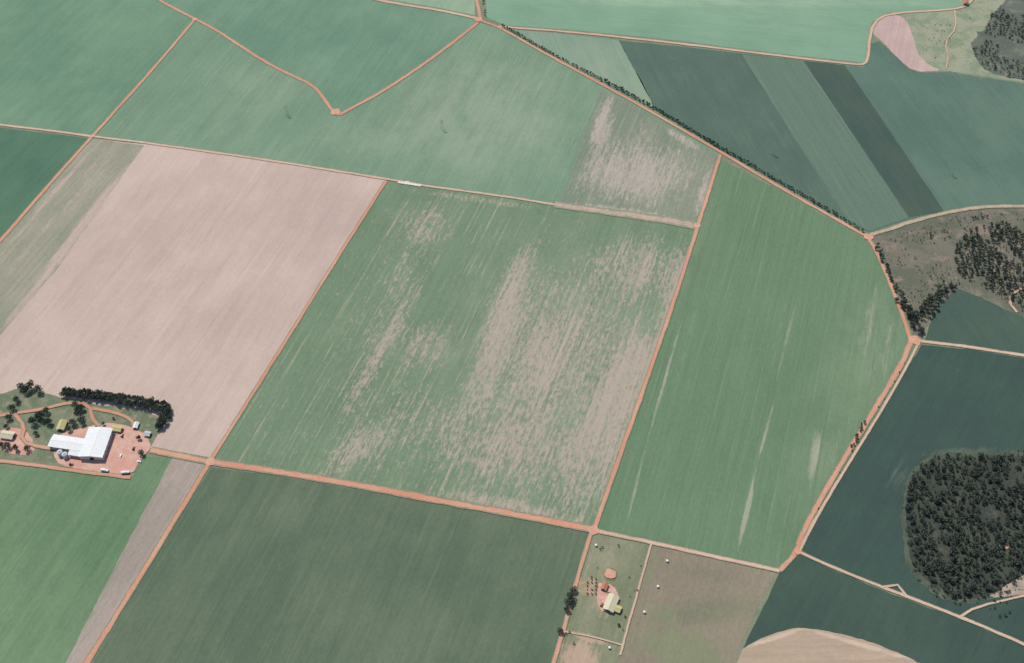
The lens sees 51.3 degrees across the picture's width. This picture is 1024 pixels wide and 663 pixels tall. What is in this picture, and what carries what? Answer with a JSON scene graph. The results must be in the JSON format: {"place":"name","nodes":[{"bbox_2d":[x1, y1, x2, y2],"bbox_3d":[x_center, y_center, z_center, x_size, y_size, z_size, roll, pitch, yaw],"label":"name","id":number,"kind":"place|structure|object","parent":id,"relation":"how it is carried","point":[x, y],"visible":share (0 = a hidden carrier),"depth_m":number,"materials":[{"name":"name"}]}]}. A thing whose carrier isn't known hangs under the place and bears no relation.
{"place":"outdoors","nodes":[
{"label":"outdoors","id":0,"kind":"place"},
{"bbox_2d":[0,128,87,236],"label":"crop field","id":1,"kind":"structure","parent":0,"point":[32,164],"depth_m":1504.05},
{"bbox_2d":[0,458,130,478],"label":"dirt road","id":2,"kind":"structure","parent":0,"point":[60,468],"depth_m":1176.69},
{"bbox_2d":[0,456,171,662],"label":"crop field","id":3,"kind":"structure","parent":0,"point":[64,537],"depth_m":1116.45,"materials":[{"name":"plant"}]},
{"bbox_2d":[66,458,204,662],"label":"stubble strip","id":4,"kind":"object","parent":3,"relation":"on","point":[179,477],"visible":1,"depth_m":1117.15,"materials":[{"name":"plant"}]},
{"bbox_2d":[0,0,191,134],"bbox_3d":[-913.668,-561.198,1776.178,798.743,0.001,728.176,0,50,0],"label":"crop field","id":5,"kind":"structure","parent":0,"point":[80,66],"depth_m":1668.95,"materials":[{"name":"plant"}]},
{"bbox_2d":[0,20,194,242],"bbox_3d":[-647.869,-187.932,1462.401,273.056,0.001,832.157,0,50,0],"label":"dirt road","id":6,"kind":"structure","parent":0,"point":[60,171],"depth_m":1538.25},
{"bbox_2d":[83,464,209,662],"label":"dirt road","id":7,"kind":"structure","parent":0,"point":[135,583],"depth_m":1100.44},
{"bbox_2d":[0,140,385,456],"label":"fallow field","id":8,"kind":"structure","parent":0,"point":[184,283],"depth_m":1353.18,"materials":[{"name":"soil"}]},
{"bbox_2d":[24,380,33,388],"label":"tree","id":9,"kind":"object","parent":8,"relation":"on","point":[30,383],"visible":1,"depth_m":1242.11,"materials":[{"name":"green plant"}]},
{"bbox_2d":[0,138,143,334],"bbox_3d":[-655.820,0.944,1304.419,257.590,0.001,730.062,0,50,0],"label":"crop strip","id":10,"kind":"object","parent":8,"relation":"on","point":[39,241],"visible":1,"depth_m":1428.85,"materials":[{"name":"plant"}]},
{"bbox_2d":[0,123,385,179],"bbox_3d":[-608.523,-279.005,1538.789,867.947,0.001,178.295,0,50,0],"label":"dirt road","id":11,"kind":"structure","parent":0,"point":[207,151],"depth_m":1521.29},
{"bbox_2d":[211,180,387,457],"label":"dirt road","id":12,"kind":"structure","parent":0,"point":[267,369],"depth_m":1310.91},
{"bbox_2d":[158,0,478,115],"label":"dirt road","id":13,"kind":"structure","parent":0,"point":[326,101],"depth_m":1653.23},
{"bbox_2d":[163,0,476,115],"bbox_3d":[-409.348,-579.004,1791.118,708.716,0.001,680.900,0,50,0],"label":"crop field","id":14,"kind":"structure","parent":0,"point":[342,55],"depth_m":1701.46,"materials":[{"name":"plant"}]},
{"bbox_2d":[331,109,339,114],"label":"road junction","id":15,"kind":"object","parent":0,"point":[335,111],"visible":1,"depth_m":1577.17,"materials":[{"name":"orange soil"}]},
{"bbox_2d":[93,467,588,662],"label":"crop field","id":16,"kind":"structure","parent":0,"point":[247,567],"depth_m":1090.05,"materials":[{"name":"plant"}]},
{"bbox_2d":[564,597,571,604],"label":"tree","id":17,"kind":"object","parent":16,"relation":"on","point":[570,600],"visible":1,"depth_m":1070.36,"materials":[{"name":"green plant"}]},
{"bbox_2d":[567,592,574,597],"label":"tree","id":18,"kind":"object","parent":16,"relation":"on","point":[571,594],"visible":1,"depth_m":1073.17,"materials":[{"name":"green plant"}]},
{"bbox_2d":[570,585,576,592],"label":"tree","id":19,"kind":"object","parent":16,"relation":"on","point":[574,590],"visible":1,"depth_m":1080.12,"materials":[{"name":"green plant"}]},
{"bbox_2d":[149,446,592,531],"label":"dirt road","id":20,"kind":"structure","parent":0,"point":[413,495],"depth_m":1161.09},
{"bbox_2d":[96,21,717,218],"bbox_3d":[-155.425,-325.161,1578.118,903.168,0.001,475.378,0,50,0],"label":"crop field","id":21,"kind":"structure","parent":0,"point":[513,113],"depth_m":1570.98,"materials":[{"name":"plant"}]},
{"bbox_2d":[560,88,717,220],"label":"poor crop patch","id":22,"kind":"object","parent":21,"relation":"on","point":[630,157],"visible":1,"depth_m":1499.90,"materials":[{"name":"plant"}]},
{"bbox_2d":[376,0,475,18],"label":"dirt road","id":23,"kind":"structure","parent":0,"point":[429,8],"depth_m":1749.04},
{"bbox_2d":[394,0,474,14],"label":"crop field","id":24,"kind":"structure","parent":0,"point":[466,6],"depth_m":1757.33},
{"bbox_2d":[214,183,693,524],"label":"crop field","id":25,"kind":"structure","parent":0,"point":[488,350],"depth_m":1282.08,"materials":[{"name":"plant"}]},
{"bbox_2d":[386,178,554,204],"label":"dirt road","id":26,"kind":"structure","parent":0,"point":[484,193],"depth_m":1464.83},
{"bbox_2d":[398,181,420,185],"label":"lime spread","id":27,"kind":"object","parent":26,"relation":"on","point":[409,183],"visible":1,"depth_m":1475.97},
{"bbox_2d":[475,0,482,18],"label":"dirt road","id":28,"kind":"structure","parent":0,"point":[478,8],"depth_m":1749.02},
{"bbox_2d":[0,0,1023,662],"bbox_3d":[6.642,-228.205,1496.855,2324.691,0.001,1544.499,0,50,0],"label":"ground field margin","id":29,"kind":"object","parent":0,"point":[738,166],"visible":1,"depth_m":1472.13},
{"bbox_2d":[0,388,162,472],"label":"farmyard","id":30,"kind":"structure","parent":29,"relation":"on","point":[31,399],"depth_m":1220.55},
{"bbox_2d":[2,442,10,448],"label":"tree","id":31,"kind":"object","parent":30,"relation":"on","point":[7,446],"visible":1,"depth_m":1191.02,"materials":[{"name":"green plant"}]},
{"bbox_2d":[4,414,11,419],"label":"tree","id":32,"kind":"object","parent":30,"relation":"on","point":[7,416],"visible":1,"depth_m":1216.86,"materials":[{"name":"green plant"}]},
{"bbox_2d":[7,404,14,410],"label":"tree","id":33,"kind":"object","parent":30,"relation":"on","point":[10,407],"visible":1,"depth_m":1224.12,"materials":[{"name":"green plant"}]},
{"bbox_2d":[12,396,19,401],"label":"tree","id":34,"kind":"object","parent":30,"relation":"on","point":[15,398],"visible":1,"depth_m":1231.82,"materials":[{"name":"green plant"}]},
{"bbox_2d":[0,427,34,454],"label":"farmyard apron","id":35,"kind":"object","parent":30,"relation":"on","point":[19,443],"visible":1,"depth_m":1199.31,"materials":[{"name":"soil"}]},
{"bbox_2d":[0,430,15,439],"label":"farmhouse","id":36,"kind":"object","parent":35,"relation":"on","point":[7,435],"visible":1,"depth_m":1201.80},
{"bbox_2d":[16,382,24,389],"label":"tree","id":37,"kind":"object","parent":30,"relation":"on","point":[21,386],"visible":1,"depth_m":1243.13,"materials":[{"name":"green plant"}]},
{"bbox_2d":[20,386,28,392],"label":"tree","id":38,"kind":"object","parent":30,"relation":"on","point":[24,389],"visible":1,"depth_m":1238.92,"materials":[{"name":"green plant"}]},
{"bbox_2d":[28,416,36,423],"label":"tree","id":39,"kind":"object","parent":30,"relation":"on","point":[31,420],"visible":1,"depth_m":1209.70,"materials":[{"name":"green plant"}]},
{"bbox_2d":[12,412,58,449],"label":"farm drive","id":40,"kind":"structure","parent":30,"relation":"on","point":[23,430],"depth_m":1202.84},
{"bbox_2d":[33,384,41,391],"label":"tree","id":41,"kind":"object","parent":30,"relation":"on","point":[37,388],"visible":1,"depth_m":1239.65,"materials":[{"name":"green plant"}]},
{"bbox_2d":[34,411,45,419],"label":"tree","id":42,"kind":"object","parent":30,"relation":"on","point":[41,413],"visible":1,"depth_m":1214.72,"materials":[{"name":"green plant"}]},
{"bbox_2d":[43,418,51,424],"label":"tree","id":43,"kind":"object","parent":30,"relation":"on","point":[48,420],"visible":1,"depth_m":1211.47,"materials":[{"name":"green plant"}]},
{"bbox_2d":[0,401,100,426],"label":"farm drive","id":44,"kind":"structure","parent":30,"relation":"on","point":[92,417],"depth_m":1227.81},
{"bbox_2d":[56,419,67,430],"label":"farmhouse","id":45,"kind":"object","parent":30,"relation":"on","point":[62,424],"visible":1,"depth_m":1211.10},
{"bbox_2d":[68,418,75,423],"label":"tree","id":46,"kind":"object","parent":30,"relation":"on","point":[71,421],"visible":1,"depth_m":1211.03,"materials":[{"name":"green plant"}]},
{"bbox_2d":[71,400,79,407],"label":"tree","id":47,"kind":"object","parent":30,"relation":"on","point":[75,404],"visible":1,"depth_m":1226.38,"materials":[{"name":"green plant"}]},
{"bbox_2d":[73,408,82,416],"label":"tree","id":48,"kind":"object","parent":30,"relation":"on","point":[76,413],"visible":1,"depth_m":1214.98,"materials":[{"name":"green plant"}]},
{"bbox_2d":[53,423,150,473],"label":"farmyard apron","id":49,"kind":"object","parent":30,"relation":"on","point":[112,462],"visible":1,"depth_m":1190.69,"materials":[{"name":"soil"}]},
{"bbox_2d":[56,449,62,456],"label":"grain silo","id":50,"kind":"object","parent":49,"relation":"on","point":[59,452],"visible":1,"depth_m":1184.78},
{"bbox_2d":[61,452,68,458],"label":"grain silo","id":51,"kind":"object","parent":49,"relation":"on","point":[65,455],"visible":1,"depth_m":1183.37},
{"bbox_2d":[48,434,83,450],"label":"machinery shed","id":52,"kind":"structure","parent":49,"relation":"on","point":[63,442],"depth_m":1192.27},
{"bbox_2d":[68,450,90,457],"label":"storage shed","id":53,"kind":"structure","parent":49,"relation":"on","point":[73,453],"depth_m":1185.35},
{"bbox_2d":[78,427,113,459],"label":"barn","id":54,"kind":"structure","parent":49,"relation":"on","point":[96,442],"depth_m":1190.99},
{"bbox_2d":[111,425,122,432],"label":"shed","id":55,"kind":"structure","parent":49,"relation":"on","point":[116,428],"depth_m":1208.14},
{"bbox_2d":[143,431,150,436],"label":"shed","id":56,"kind":"structure","parent":49,"relation":"on","point":[147,433],"depth_m":1204.04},
{"bbox_2d":[91,407,134,428],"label":"farm drive","id":57,"kind":"structure","parent":30,"relation":"on","point":[129,419],"depth_m":1225.07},
{"bbox_2d":[58,386,171,428],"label":"windbreak trees","id":58,"kind":"object","parent":30,"relation":"on","point":[164,406],"visible":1,"depth_m":1230.18,"materials":[{"name":"green plant"}]},
{"bbox_2d":[133,421,138,428],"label":"shed","id":59,"kind":"structure","parent":30,"relation":"on","point":[136,424],"depth_m":1211.79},
{"bbox_2d":[206,457,214,465],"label":"road junction","id":60,"kind":"object","parent":29,"relation":"on","point":[210,461],"visible":1,"depth_m":1183.29,"materials":[{"name":"orange soil"}]},
{"bbox_2d":[588,526,598,534],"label":"road junction","id":61,"kind":"object","parent":29,"relation":"on","point":[593,530],"visible":1,"depth_m":1127.74,"materials":[{"name":"orange soil"}]},
{"bbox_2d":[556,535,648,662],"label":"pasture","id":62,"kind":"structure","parent":29,"relation":"on","point":[625,560],"depth_m":1071.74,"materials":[{"name":"plant"}]},
{"bbox_2d":[566,544,640,643],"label":"pasture shrubs","id":63,"kind":"object","parent":62,"relation":"on","point":[591,577],"visible":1,"depth_m":1082.62,"materials":[{"name":"green plant"}]},
{"bbox_2d":[597,583,618,612],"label":"homestead yard","id":64,"kind":"structure","parent":62,"relation":"on","point":[602,595],"depth_m":1081.31,"materials":[{"name":"soil"}]},
{"bbox_2d":[600,581,608,590],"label":"shed","id":65,"kind":"structure","parent":64,"relation":"on","point":[604,585],"depth_m":1083.98,"materials":[{"name":"metal"}]},
{"bbox_2d":[603,593,619,612],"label":"farmhouse","id":66,"kind":"object","parent":64,"relation":"on","point":[611,601],"visible":1,"depth_m":1071.05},
{"bbox_2d":[614,605,621,612],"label":"shed","id":67,"kind":"structure","parent":64,"relation":"on","point":[618,608],"depth_m":1067.85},
{"bbox_2d":[604,568,615,578],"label":"round corral","id":68,"kind":"object","parent":62,"relation":"on","point":[610,573],"visible":1,"depth_m":1095.51,"materials":[{"name":"orange soil"}]},
{"bbox_2d":[480,20,864,235],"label":"tree lined road","id":69,"kind":"structure","parent":29,"relation":"on","point":[697,138],"depth_m":1548.17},
{"bbox_2d":[619,546,775,662],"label":"pasture","id":70,"kind":"structure","parent":29,"relation":"on","point":[699,609],"depth_m":1071.74,"materials":[{"name":"plant"}]},
{"bbox_2d":[795,548,801,554],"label":"road junction","id":71,"kind":"object","parent":29,"relation":"on","point":[798,551],"visible":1,"depth_m":1111.77,"materials":[{"name":"orange soil"}]},
{"bbox_2d":[864,233,873,239],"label":"road junction","id":72,"kind":"object","parent":29,"relation":"on","point":[868,236],"visible":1,"depth_m":1409.58,"materials":[{"name":"orange soil"}]},
{"bbox_2d":[908,335,920,344],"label":"road junction","id":73,"kind":"object","parent":29,"relation":"on","point":[915,339],"visible":1,"depth_m":1295.61,"materials":[{"name":"orange soil"}]},
{"bbox_2d":[990,575,1023,597],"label":"bare clearing","id":74,"kind":"structure","parent":29,"relation":"on","point":[1013,586],"depth_m":1084.73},
{"bbox_2d":[551,533,592,662],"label":"dirt road","id":75,"kind":"structure","parent":0,"point":[567,613],"depth_m":1073.15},
{"bbox_2d":[508,29,654,108],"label":"crop field","id":76,"kind":"structure","parent":0,"point":[608,59],"depth_m":1665.60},
{"bbox_2d":[578,577,597,596],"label":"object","id":77,"kind":"structure","parent":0,"point":[583,589],"depth_m":1086.98,"materials":[{"name":"soil"}]},
{"bbox_2d":[563,630,622,645],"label":"farm track","id":78,"kind":"structure","parent":0,"point":[617,643],"depth_m":1051.27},
{"bbox_2d":[554,201,696,228],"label":"dirt road","id":79,"kind":"structure","parent":0,"point":[679,222],"depth_m":1436.90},
{"bbox_2d":[619,543,651,654],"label":"farm track","id":80,"kind":"structure","parent":0,"point":[635,600],"depth_m":1076.90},
{"bbox_2d":[593,154,721,526],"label":"dirt road","id":81,"kind":"structure","parent":0,"point":[639,400],"depth_m":1279.78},
{"bbox_2d":[598,529,779,572],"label":"dirt road","id":82,"kind":"structure","parent":0,"point":[698,552],"depth_m":1112.02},
{"bbox_2d":[486,0,968,61],"bbox_3d":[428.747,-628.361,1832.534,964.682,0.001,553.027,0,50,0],"label":"crop field","id":83,"kind":"structure","parent":0,"point":[833,29],"depth_m":1729.85,"materials":[{"name":"plant"}]},
{"bbox_2d":[498,0,973,64],"bbox_3d":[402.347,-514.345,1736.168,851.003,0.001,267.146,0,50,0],"label":"dirt road","id":84,"kind":"structure","parent":0,"point":[813,59],"depth_m":1693.61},
{"bbox_2d":[598,160,906,567],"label":"crop field","id":85,"kind":"structure","parent":0,"point":[780,352],"depth_m":1258.74,"materials":[{"name":"plant"}]},
{"bbox_2d":[619,40,941,231],"bbox_3d":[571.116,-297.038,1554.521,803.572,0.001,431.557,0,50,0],"label":"crop field","id":86,"kind":"structure","parent":0,"point":[722,99],"depth_m":1584.48,"materials":[{"name":"plant"}]},
{"bbox_2d":[742,54,907,230],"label":"crop strip","id":87,"kind":"object","parent":86,"relation":"on","point":[861,193],"visible":1,"depth_m":1533.16,"materials":[{"name":"plant"}]},
{"bbox_2d":[804,61,943,216],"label":"crop strip","id":88,"kind":"object","parent":86,"relation":"on","point":[882,148],"visible":1,"depth_m":1537.34,"materials":[{"name":"plant"}]},
{"bbox_2d":[845,41,1023,210],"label":"crop strip","id":89,"kind":"object","parent":86,"relation":"on","point":[939,125],"visible":1,"depth_m":1557.63,"materials":[{"name":"plant"}]},
{"bbox_2d":[737,628,916,662],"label":"bare field","id":90,"kind":"structure","parent":0,"point":[798,645],"depth_m":1043.37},
{"bbox_2d":[778,339,913,571],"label":"dirt road","id":91,"kind":"structure","parent":0,"point":[894,375],"depth_m":1189.45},
{"bbox_2d":[799,345,918,549],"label":"dirt road","id":92,"kind":"structure","parent":0,"point":[821,508],"depth_m":1192.00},
{"bbox_2d":[744,554,1023,662],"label":"crop field","id":93,"kind":"structure","parent":0,"point":[806,592],"depth_m":1063.50,"materials":[{"name":"plant"}]},
{"bbox_2d":[867,239,911,337],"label":"dirt road","id":94,"kind":"structure","parent":0,"point":[899,306],"depth_m":1348.03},
{"bbox_2d":[881,584,906,595],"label":"farm track","id":95,"kind":"structure","parent":0,"point":[893,585],"depth_m":1086.45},
{"bbox_2d":[800,551,1023,645],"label":"dirt road","id":96,"kind":"structure","parent":0,"point":[916,600],"depth_m":1076.59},
{"bbox_2d":[802,345,1023,641],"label":"crop field","id":97,"kind":"structure","parent":0,"point":[943,400],"depth_m":1195.27,"materials":[{"name":"plant"}]},
{"bbox_2d":[900,450,1023,603],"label":"forest fringe","id":98,"kind":"object","parent":97,"relation":"on","point":[918,575],"visible":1,"depth_m":1121.57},
{"bbox_2d":[863,204,1023,235],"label":"dirt road","id":99,"kind":"structure","parent":0,"point":[910,221],"depth_m":1438.06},
{"bbox_2d":[872,208,1023,337],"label":"scrub ground","id":100,"kind":"structure","parent":0,"point":[928,254],"depth_m":1387.14,"materials":[{"name":"plant"}]},
{"bbox_2d":[875,242,956,333],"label":"woodland edge","id":101,"kind":"object","parent":100,"relation":"on","point":[910,313],"visible":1,"depth_m":1329.75,"materials":[{"name":"green plant"}]},
{"bbox_2d":[882,213,1023,309],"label":"scrub bushes","id":102,"kind":"object","parent":100,"relation":"on","point":[963,261],"visible":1,"depth_m":1375.09,"materials":[{"name":"green plant"}]},
{"bbox_2d":[927,212,988,238],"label":"bushes","id":103,"kind":"object","parent":100,"relation":"on","point":[948,231],"visible":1,"depth_m":1415.45,"materials":[{"name":"green plant"}]},
{"bbox_2d":[954,220,1023,306],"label":"forest","id":104,"kind":"object","parent":100,"relation":"on","point":[993,274],"visible":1,"depth_m":1381.44,"materials":[{"name":"green plant"}]},
{"bbox_2d":[873,0,1023,81],"bbox_3d":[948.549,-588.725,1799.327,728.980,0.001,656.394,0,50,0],"label":"scrub ground","id":105,"kind":"structure","parent":0,"point":[973,17],"depth_m":1703.28,"materials":[{"name":"green plant"}]},
{"bbox_2d":[873,15,939,71],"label":"bare clearing","id":106,"kind":"structure","parent":105,"relation":"on","point":[893,34],"depth_m":1692.58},
{"bbox_2d":[961,0,968,4],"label":"shed","id":107,"kind":"structure","parent":105,"relation":"on","point":[965,2],"depth_m":1754.47,"materials":[{"name":"metal"}]},
{"bbox_2d":[945,10,956,68],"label":"farm track","id":108,"kind":"structure","parent":0,"point":[952,32],"depth_m":1693.31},
{"bbox_2d":[905,452,1023,599],"bbox_3d":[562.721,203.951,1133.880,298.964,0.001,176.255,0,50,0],"label":"forest floor","id":109,"kind":"structure","parent":0,"point":[1012,475],"depth_m":1136.10,"materials":[{"name":"plant"}]},
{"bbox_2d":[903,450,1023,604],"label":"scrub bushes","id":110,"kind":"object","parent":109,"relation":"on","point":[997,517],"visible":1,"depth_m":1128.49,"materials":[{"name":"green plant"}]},
{"bbox_2d":[921,339,1023,356],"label":"dirt road","id":111,"kind":"structure","parent":0,"point":[972,347],"depth_m":1288.29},
{"bbox_2d":[925,288,1023,352],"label":"crop field","id":112,"kind":"structure","parent":0,"point":[963,317],"depth_m":1312.48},
{"bbox_2d":[959,594,1023,617],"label":"farm track","id":113,"kind":"structure","parent":0,"point":[984,605],"depth_m":1074.47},
{"bbox_2d":[971,0,1023,78],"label":"forest","id":114,"kind":"object","parent":0,"point":[995,67],"visible":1,"depth_m":1690.55,"materials":[{"name":"green plant"}]},
{"bbox_2d":[1008,287,1023,311],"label":"farm track","id":115,"kind":"structure","parent":0,"point":[1010,304],"depth_m":1336.38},
{"label":"ground","id":116,"kind":"structure","parent":0,"visible":0},
{"bbox_2d":[501,24,863,230],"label":"tree row","id":117,"kind":"object","parent":116,"relation":"on","point":[677,120],"visible":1,"depth_m":1552.66,"materials":[{"name":"green plant"}]},
{"bbox_2d":[818,371,899,508],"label":"roadside trees","id":118,"kind":"object","parent":116,"relation":"on","point":[857,434],"visible":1,"depth_m":1202.50,"materials":[{"name":"green plant"}]},
{"bbox_2d":[989,578,1022,617],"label":"scrub bushes","id":119,"kind":"object","parent":116,"relation":"on","point":[994,600],"visible":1,"depth_m":1074.89,"materials":[{"name":"green plant"}]}
]}

